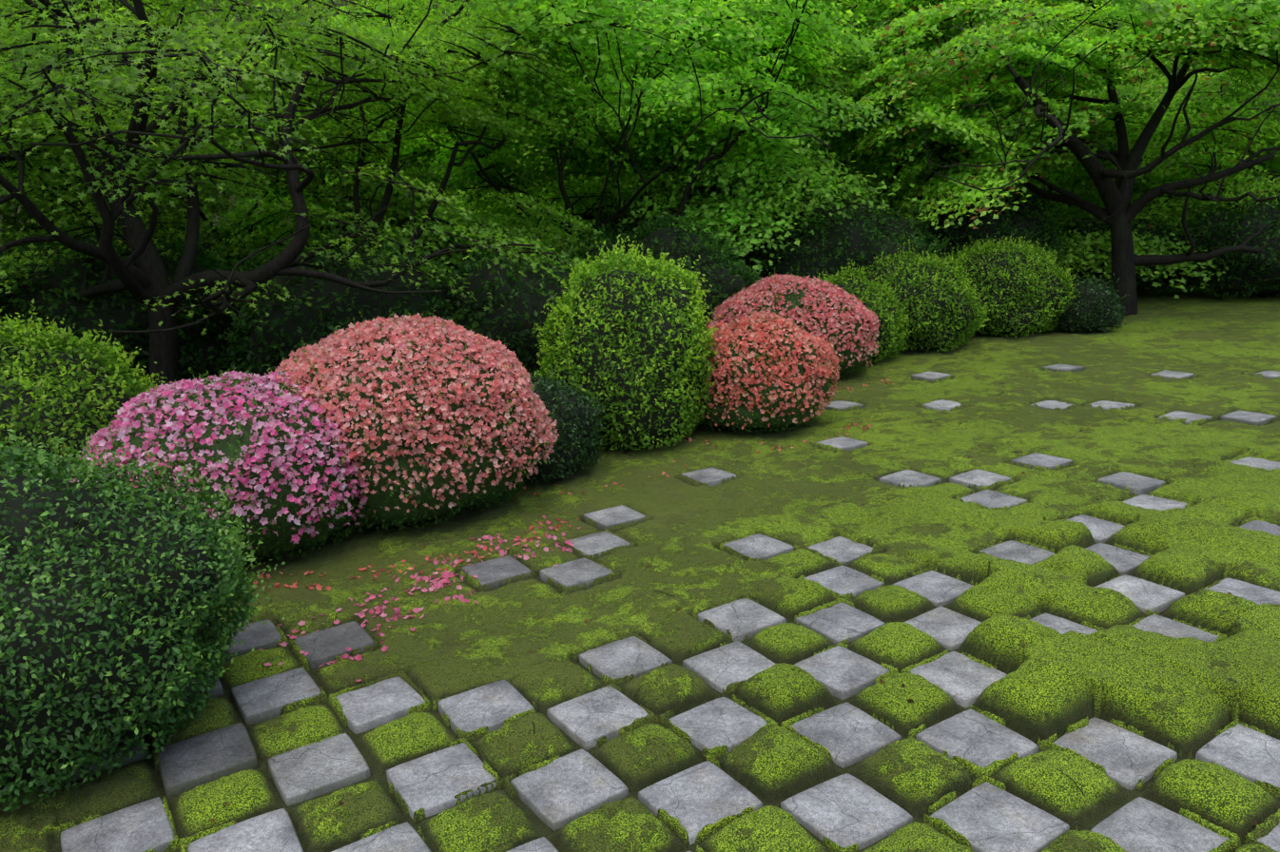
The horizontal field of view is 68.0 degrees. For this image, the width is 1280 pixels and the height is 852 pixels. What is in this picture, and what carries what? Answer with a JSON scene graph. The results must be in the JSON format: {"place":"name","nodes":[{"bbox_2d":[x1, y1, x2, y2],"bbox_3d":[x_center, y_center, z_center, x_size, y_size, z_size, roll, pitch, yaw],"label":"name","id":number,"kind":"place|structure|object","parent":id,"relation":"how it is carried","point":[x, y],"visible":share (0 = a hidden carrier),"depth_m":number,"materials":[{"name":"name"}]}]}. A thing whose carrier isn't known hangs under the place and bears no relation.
{"place":"outdoors","nodes":[
{"label":"outdoors","id":0,"kind":"place"},
{"bbox_2d":[0,0,278,229],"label":"maple","id":1,"kind":"object","parent":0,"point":[61,153],"depth_m":10.77,"materials":[{"name":"green plant"}]},
{"bbox_2d":[0,0,553,256],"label":"maple","id":2,"kind":"object","parent":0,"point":[320,177],"depth_m":15.05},
{"bbox_2d":[130,0,650,271],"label":"maple","id":3,"kind":"object","parent":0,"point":[506,222],"depth_m":14.35,"materials":[{"name":"green plant"}]},
{"bbox_2d":[290,0,873,270],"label":"maple","id":4,"kind":"object","parent":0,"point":[673,201],"depth_m":18.46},
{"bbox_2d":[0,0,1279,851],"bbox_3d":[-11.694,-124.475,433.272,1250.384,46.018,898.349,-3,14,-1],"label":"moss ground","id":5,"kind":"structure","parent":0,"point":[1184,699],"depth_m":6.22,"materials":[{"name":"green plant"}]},
{"bbox_2d":[0,238,19,312],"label":"understory","id":6,"kind":"object","parent":5,"relation":"on","point":[4,293],"depth_m":11.34,"materials":[{"name":"green plant"}]},
{"bbox_2d":[0,41,129,212],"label":"maple","id":7,"kind":"object","parent":5,"relation":"on","point":[40,65],"depth_m":12.91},
{"bbox_2d":[0,298,165,481],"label":"bush","id":8,"kind":"object","parent":5,"relation":"on","point":[28,336],"depth_m":7.90,"materials":[{"name":"green plant"}]},
{"bbox_2d":[0,212,255,395],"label":"understory","id":9,"kind":"object","parent":5,"relation":"on","point":[202,257],"depth_m":11.30,"materials":[{"name":"green plant"}]},
{"bbox_2d":[5,199,261,270],"bbox_3d":[-8.814,-2.336,16.283,4.659,3.185,4.707,-3,14,-1],"label":"understory","id":10,"kind":"object","parent":5,"relation":"on","point":[219,237],"depth_m":15.92,"materials":[{"name":"green plant"}]},
{"bbox_2d":[0,412,285,812],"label":"bush","id":11,"kind":"object","parent":5,"relation":"on","point":[216,647],"depth_m":4.54,"materials":[{"name":"green plant"}]},
{"bbox_2d":[0,0,331,283],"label":"maple","id":12,"kind":"object","parent":5,"relation":"on","point":[210,207],"depth_m":14.93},
{"bbox_2d":[68,357,387,567],"bbox_3d":[-3.375,0.229,7.819,2.695,1.681,2.304,-3,14,-1],"label":"pink azalea","id":13,"kind":"object","parent":5,"relation":"on","point":[150,400],"depth_m":7.15,"materials":[{"name":"pink plant"}]},
{"bbox_2d":[0,0,600,387],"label":"maple","id":14,"kind":"object","parent":5,"relation":"on","point":[133,71],"depth_m":10.47,"materials":[{"name":"green plant"}]},
{"bbox_2d":[218,228,476,383],"bbox_3d":[-3.640,-1.265,12.178,3.492,2.566,3.190,-3,14,-1],"label":"understory","id":15,"kind":"object","parent":5,"relation":"on","point":[239,323],"depth_m":11.13,"materials":[{"name":"green plant"}]},
{"bbox_2d":[254,199,512,311],"bbox_3d":[-4.742,-2.626,17.190,5.024,2.968,4.746,-3,14,-1],"label":"foliage","id":16,"kind":"object","parent":5,"relation":"on","point":[403,220],"depth_m":16.10,"materials":[{"name":"green plant"}]},
{"bbox_2d":[266,303,565,532],"bbox_3d":[-2.143,-0.125,8.549,3.062,1.916,2.537,-3,14,-1],"label":"flowering azalea bush","id":17,"kind":"object","parent":5,"relation":"on","point":[366,331],"depth_m":7.83,"materials":[{"name":"pink plant"}]},
{"bbox_2d":[136,0,764,290],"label":"maple","id":18,"kind":"object","parent":5,"relation":"on","point":[428,203],"depth_m":17.54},
{"bbox_2d":[147,0,880,264],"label":"maple","id":19,"kind":"object","parent":5,"relation":"on","point":[642,13],"depth_m":15.24,"materials":[{"name":"green plant"}]},
{"bbox_2d":[437,244,598,383],"bbox_3d":[-1.659,-1.405,13.066,3.092,2.248,3.029,-3,14,-1],"label":"understory","id":20,"kind":"object","parent":5,"relation":"on","point":[475,282],"depth_m":12.04,"materials":[{"name":"green plant"}]},
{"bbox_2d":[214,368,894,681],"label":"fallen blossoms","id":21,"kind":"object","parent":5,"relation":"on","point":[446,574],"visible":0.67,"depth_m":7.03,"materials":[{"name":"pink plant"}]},
{"bbox_2d":[514,360,611,484],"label":"rounded shrub","id":22,"kind":"object","parent":5,"relation":"on","point":[593,435],"depth_m":9.17,"materials":[{"name":"green plant"}]},
{"bbox_2d":[532,234,721,450],"bbox_3d":[-0.044,-0.970,10.708,2.364,2.362,2.329,-3,14,-1],"label":"rounded shrub","id":23,"kind":"object","parent":5,"relation":"on","point":[559,315],"depth_m":10.04,"materials":[{"name":"green plant"}]},
{"bbox_2d":[570,209,762,328],"bbox_3d":[0.417,-2.137,15.088,3.462,2.546,3.019,-3,14,-1],"label":"understory","id":24,"kind":"object","parent":5,"relation":"on","point":[740,270],"depth_m":14.29,"materials":[{"name":"green plant"}]},
{"bbox_2d":[56,363,1279,851],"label":"paving stones","id":25,"kind":"object","parent":5,"relation":"on","point":[843,810],"visible":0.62,"depth_m":4.83,"materials":[{"name":"stone"}]},
{"bbox_2d":[580,180,793,284],"bbox_3d":[1.106,-3.393,19.113,4.941,3.046,4.651,-3,14,-1],"label":"understory","id":26,"kind":"object","parent":5,"relation":"on","point":[610,213],"depth_m":18.19,"materials":[{"name":"green plant"}]},
{"bbox_2d":[209,318,1279,825],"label":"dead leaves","id":27,"kind":"object","parent":5,"relation":"on","point":[814,524],"visible":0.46,"depth_m":7.38,"materials":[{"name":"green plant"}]},
{"bbox_2d":[689,301,846,432],"bbox_3d":[1.391,-0.697,11.079,1.973,1.533,1.849,-3,14,-1],"label":"azalea","id":28,"kind":"object","parent":5,"relation":"on","point":[816,341],"depth_m":10.51,"materials":[{"name":"pink plant"}]},
{"bbox_2d":[707,267,880,377],"bbox_3d":[2.195,-1.491,13.922,2.649,1.680,2.298,-3,14,-1],"label":"azalea","id":29,"kind":"object","parent":5,"relation":"on","point":[860,308],"depth_m":13.25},
{"bbox_2d":[736,184,950,285],"bbox_3d":[3.659,-3.126,17.993,4.364,2.830,4.082,-3,14,-1],"label":"understory","id":30,"kind":"object","parent":5,"relation":"on","point":[922,237],"depth_m":16.76,"materials":[{"name":"green plant"}]},
{"bbox_2d":[814,257,912,364],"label":"green bush","id":31,"kind":"object","parent":5,"relation":"on","point":[887,291],"depth_m":14.65,"materials":[{"name":"green plant"}]},
{"bbox_2d":[857,239,993,351],"bbox_3d":[4.559,-2.171,15.861,2.474,1.883,2.208,-3,14,-1],"label":"green bush","id":32,"kind":"object","parent":5,"relation":"on","point":[972,328],"depth_m":15.25,"materials":[{"name":"green plant"}]},
{"bbox_2d":[886,190,1080,275],"bbox_3d":[7.013,-3.767,19.863,4.510,2.903,4.201,-3,14,-1],"label":"understory","id":33,"kind":"object","parent":5,"relation":"on","point":[1053,240],"depth_m":18.82,"materials":[{"name":"green plant"}]},
{"bbox_2d":[932,232,1080,337],"bbox_3d":[6.491,-2.590,17.273,2.918,1.874,2.694,-3,14,-1],"label":"green bush","id":34,"kind":"object","parent":5,"relation":"on","point":[997,247],"depth_m":16.46,"materials":[{"name":"green plant"}]},
{"bbox_2d":[809,0,1279,315],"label":"maple","id":35,"kind":"object","parent":5,"relation":"on","point":[960,92],"depth_m":18.01,"materials":[{"name":"green plant"}]},
{"bbox_2d":[1048,271,1129,331],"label":"bush","id":36,"kind":"object","parent":5,"relation":"on","point":[1110,292],"depth_m":16.53,"materials":[{"name":"green plant"}]},
{"bbox_2d":[1056,208,1184,295],"bbox_3d":[10.516,-3.853,21.370,3.646,2.062,3.429,-3,14,-1],"label":"understory","id":37,"kind":"object","parent":5,"relation":"on","point":[1160,280],"depth_m":20.60,"materials":[{"name":"green plant"}]},
{"bbox_2d":[1025,0,1279,220],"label":"maple","id":38,"kind":"object","parent":5,"relation":"on","point":[1269,185],"depth_m":24.29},
{"bbox_2d":[1156,193,1279,299],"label":"understory","id":39,"kind":"object","parent":5,"relation":"on","point":[1242,214],"depth_m":19.70,"materials":[{"name":"green plant"}]},
{"bbox_2d":[332,382,1279,796],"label":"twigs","id":40,"kind":"object","parent":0,"point":[671,595],"visible":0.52,"depth_m":6.42,"materials":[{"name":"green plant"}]},
{"bbox_2d":[697,58,1013,248],"bbox_3d":[5.338,-4.316,23.790,10.711,9.555,13.084,-3,14,-1],"label":"maple","id":41,"kind":"object","parent":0,"point":[902,177],"depth_m":24.66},
{"bbox_2d":[727,2,1240,226],"bbox_3d":[9.056,-6.814,25.213,12.036,10.302,16.889,3,15,23],"label":"maple","id":42,"kind":"object","parent":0,"point":[837,148],"depth_m":21.05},
{"bbox_2d":[530,0,1126,259],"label":"maple","id":43,"kind":"object","parent":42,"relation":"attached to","point":[1017,8],"depth_m":19.06,"materials":[{"name":"green plant"}]},
{"bbox_2d":[505,0,1279,270],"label":"maple","id":44,"kind":"object","parent":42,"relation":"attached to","point":[801,171],"depth_m":16.76,"materials":[{"name":"green plant"}]},
{"bbox_2d":[864,29,1236,298],"bbox_3d":[10.732,-4.837,24.841,9.603,9.483,12.636,10,18,42],"label":"maple","id":45,"kind":"object","parent":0,"point":[1100,242],"depth_m":19.87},
{"bbox_2d":[1016,6,1279,231],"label":"maple","id":46,"kind":"object","parent":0,"point":[1067,183],"depth_m":20.68,"materials":[{"name":"green plant"}]},
{"bbox_2d":[1093,58,1279,223],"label":"maple","id":47,"kind":"object","parent":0,"point":[1196,205],"depth_m":25.85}
]}

